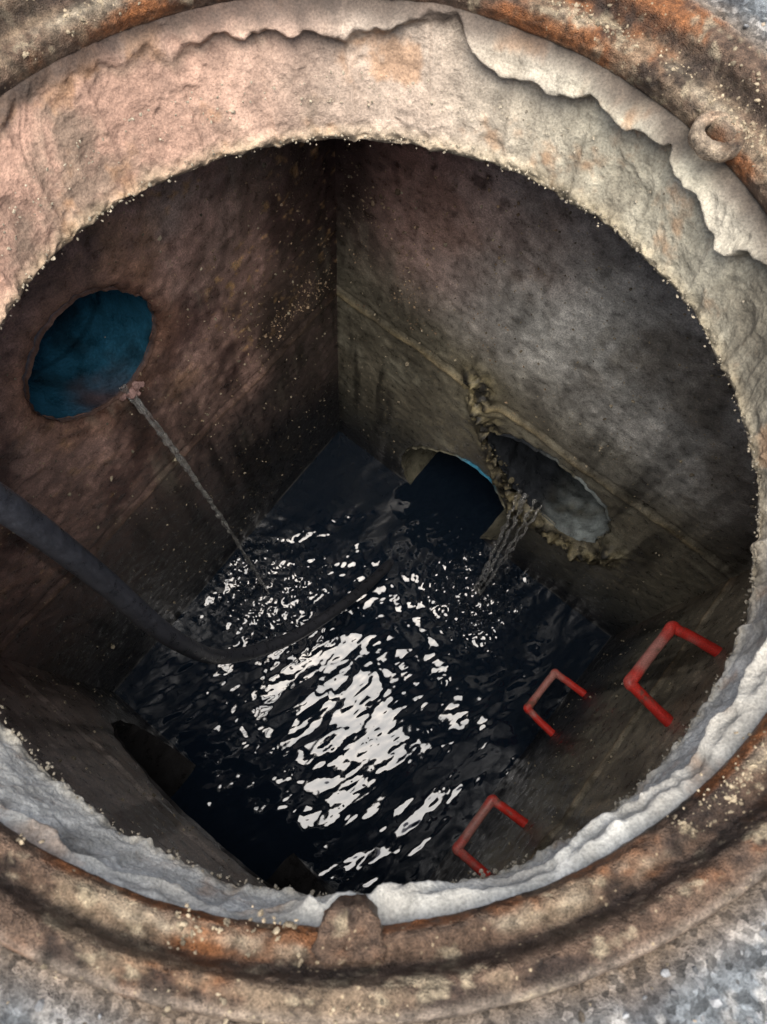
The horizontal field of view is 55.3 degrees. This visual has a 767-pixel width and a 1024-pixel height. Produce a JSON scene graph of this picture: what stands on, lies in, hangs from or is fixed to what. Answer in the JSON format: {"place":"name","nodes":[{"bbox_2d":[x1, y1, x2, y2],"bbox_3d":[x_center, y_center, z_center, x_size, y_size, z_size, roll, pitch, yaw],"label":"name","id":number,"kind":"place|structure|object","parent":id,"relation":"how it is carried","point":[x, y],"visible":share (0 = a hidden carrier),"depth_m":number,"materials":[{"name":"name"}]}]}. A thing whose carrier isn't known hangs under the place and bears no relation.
{"place":"outdoors","nodes":[
{"label":"outdoors","id":0,"kind":"place"},
{"bbox_2d":[0,656,335,893],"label":"concrete wall","id":1,"kind":"structure","parent":0,"point":[81,741],"depth_m":1.28,"materials":[{"name":"concrete"}]},
{"bbox_2d":[112,720,328,896],"bbox_3d":[-0.527,0.905,1.672,0.698,0.696,0.500,38,73,10],"label":"outlet pipe","id":2,"kind":"object","parent":1,"relation":"attached to","point":[167,771],"visible":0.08,"depth_m":1.96,"materials":[{"name":"grey concrete"}]},
{"bbox_2d":[0,139,338,691],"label":"concrete wall","id":3,"kind":"structure","parent":0,"point":[129,550],"depth_m":1.39,"materials":[{"name":"brown concrete"}]},
{"bbox_2d":[22,287,156,422],"bbox_3d":[-0.534,-0.307,1.117,0.260,0.255,0.242,36,73,9],"label":"inlet pipe","id":4,"kind":"object","parent":3,"relation":"attached to","point":[86,353],"visible":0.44,"depth_m":1.22,"materials":[{"name":"blue plastic"}]},
{"bbox_2d":[118,384,269,593],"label":"falling stream","id":5,"kind":"structure","parent":4,"relation":"attached to","point":[137,402],"depth_m":1.43,"materials":[{"name":"white liquid"}]},
{"bbox_2d":[119,381,144,400],"bbox_3d":[-0.421,-0.201,1.232,0.018,0.033,0.053,39,73,10],"label":"mortar dab","id":6,"kind":"object","parent":3,"relation":"attached to","point":[136,386],"visible":1,"depth_m":1.22,"materials":[{"name":"concrete"}]},
{"bbox_2d":[115,431,609,893],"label":"sewage water","id":7,"kind":"structure","parent":0,"point":[246,794],"depth_m":2.15,"materials":[{"name":"black liquid"}]},
{"bbox_2d":[192,494,539,806],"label":"froth bubbles","id":8,"kind":"object","parent":7,"relation":"on","point":[421,596],"visible":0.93,"depth_m":2.23,"materials":[{"name":"white liquid"}]},
{"bbox_2d":[0,0,766,926],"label":"concrete neck","id":9,"kind":"object","parent":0,"point":[698,230],"visible":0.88,"depth_m":0.68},
{"bbox_2d":[0,70,761,897],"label":"grit on neck","id":10,"kind":"object","parent":9,"relation":"attached to","point":[616,804],"visible":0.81,"depth_m":0.69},
{"bbox_2d":[0,0,766,1023],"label":"manhole frame","id":11,"kind":"object","parent":9,"relation":"on","point":[658,884],"visible":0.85,"depth_m":0.41,"materials":[{"name":"metal"}]},
{"bbox_2d":[6,0,766,1023],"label":"grit on frame","id":12,"kind":"object","parent":11,"relation":"on","point":[294,924],"visible":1,"depth_m":0.45,"materials":[{"name":"stone"}]},
{"bbox_2d":[0,0,766,1023],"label":"asphalt ground","id":13,"kind":"structure","parent":0,"point":[724,938],"depth_m":0.39,"materials":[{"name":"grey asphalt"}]},
{"bbox_2d":[0,482,393,664],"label":"rubber hose","id":14,"kind":"object","parent":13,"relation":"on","point":[26,520],"visible":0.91,"depth_m":0.92,"materials":[{"name":"black rubber"}]},
{"bbox_2d":[335,139,758,636],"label":"concrete wall","id":15,"kind":"structure","parent":0,"point":[459,407],"depth_m":1.41,"materials":[{"name":"grey concrete"}]},
{"bbox_2d":[22,144,633,421],"bbox_3d":[-0.005,-0.395,1.259,0.923,0.825,0.499,1,71,-3],"label":"wall crust","id":16,"kind":"object","parent":15,"relation":"attached to","point":[397,192],"depth_m":1.39,"materials":[{"name":"stone"}]},
{"bbox_2d":[0,150,755,882],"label":"wall grit","id":17,"kind":"structure","parent":16,"relation":"attached to","point":[394,452],"depth_m":1.40,"materials":[{"name":"stone"}]},
{"bbox_2d":[401,435,528,539],"bbox_3d":[0.348,-0.217,2.246,0.393,0.498,0.450,38,73,10],"label":"outlet pipe","id":18,"kind":"object","parent":15,"relation":"attached to","point":[416,460],"visible":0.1,"depth_m":2.31,"materials":[{"name":"concrete"}]},
{"bbox_2d":[473,488,542,595],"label":"falling stream","id":19,"kind":"structure","parent":15,"relation":"attached to","point":[489,564],"depth_m":1.97,"materials":[{"name":"white liquid"}]},
{"bbox_2d":[480,444,615,566],"bbox_3d":[0.406,0.012,1.887,0.444,0.318,0.020,37,73,9],"label":"mortar rubble","id":20,"kind":"object","parent":15,"relation":"on","point":[511,479],"visible":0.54,"depth_m":1.85,"materials":[{"name":"concrete"}]},
{"bbox_2d":[487,432,610,542],"bbox_3d":[0.474,-0.144,1.822,0.378,0.324,0.260,38,73,10],"label":"broken pipe","id":21,"kind":"object","parent":15,"relation":"attached to","point":[569,501],"visible":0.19,"depth_m":1.91,"materials":[{"name":"grey concrete"}]},
{"bbox_2d":[428,569,752,882],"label":"concrete wall","id":22,"kind":"structure","parent":0,"point":[694,680],"depth_m":1.51,"materials":[{"name":"concrete"}]},
{"bbox_2d":[452,794,527,876],"bbox_3d":[0.231,0.686,1.540,0.115,0.024,0.154,39,73,10],"label":"ladder rung","id":23,"kind":"object","parent":22,"relation":"attached to","point":[466,835],"visible":0.89,"depth_m":1.54,"materials":[{"name":"red plastic"}]},
{"bbox_2d":[523,669,586,736],"bbox_3d":[0.465,0.516,1.972,0.125,0.024,0.165,40,74,10],"label":"ladder rung","id":24,"kind":"object","parent":22,"relation":"attached to","point":[549,679],"visible":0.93,"depth_m":1.97,"materials":[{"name":"red plastic"}]},
{"bbox_2d":[623,621,721,726],"bbox_3d":[0.505,0.274,1.262,0.121,0.024,0.182,41,74,11],"label":"ladder rung","id":25,"kind":"object","parent":22,"relation":"attached to","point":[632,685],"visible":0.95,"depth_m":1.26,"materials":[{"name":"red plastic"}]}
]}

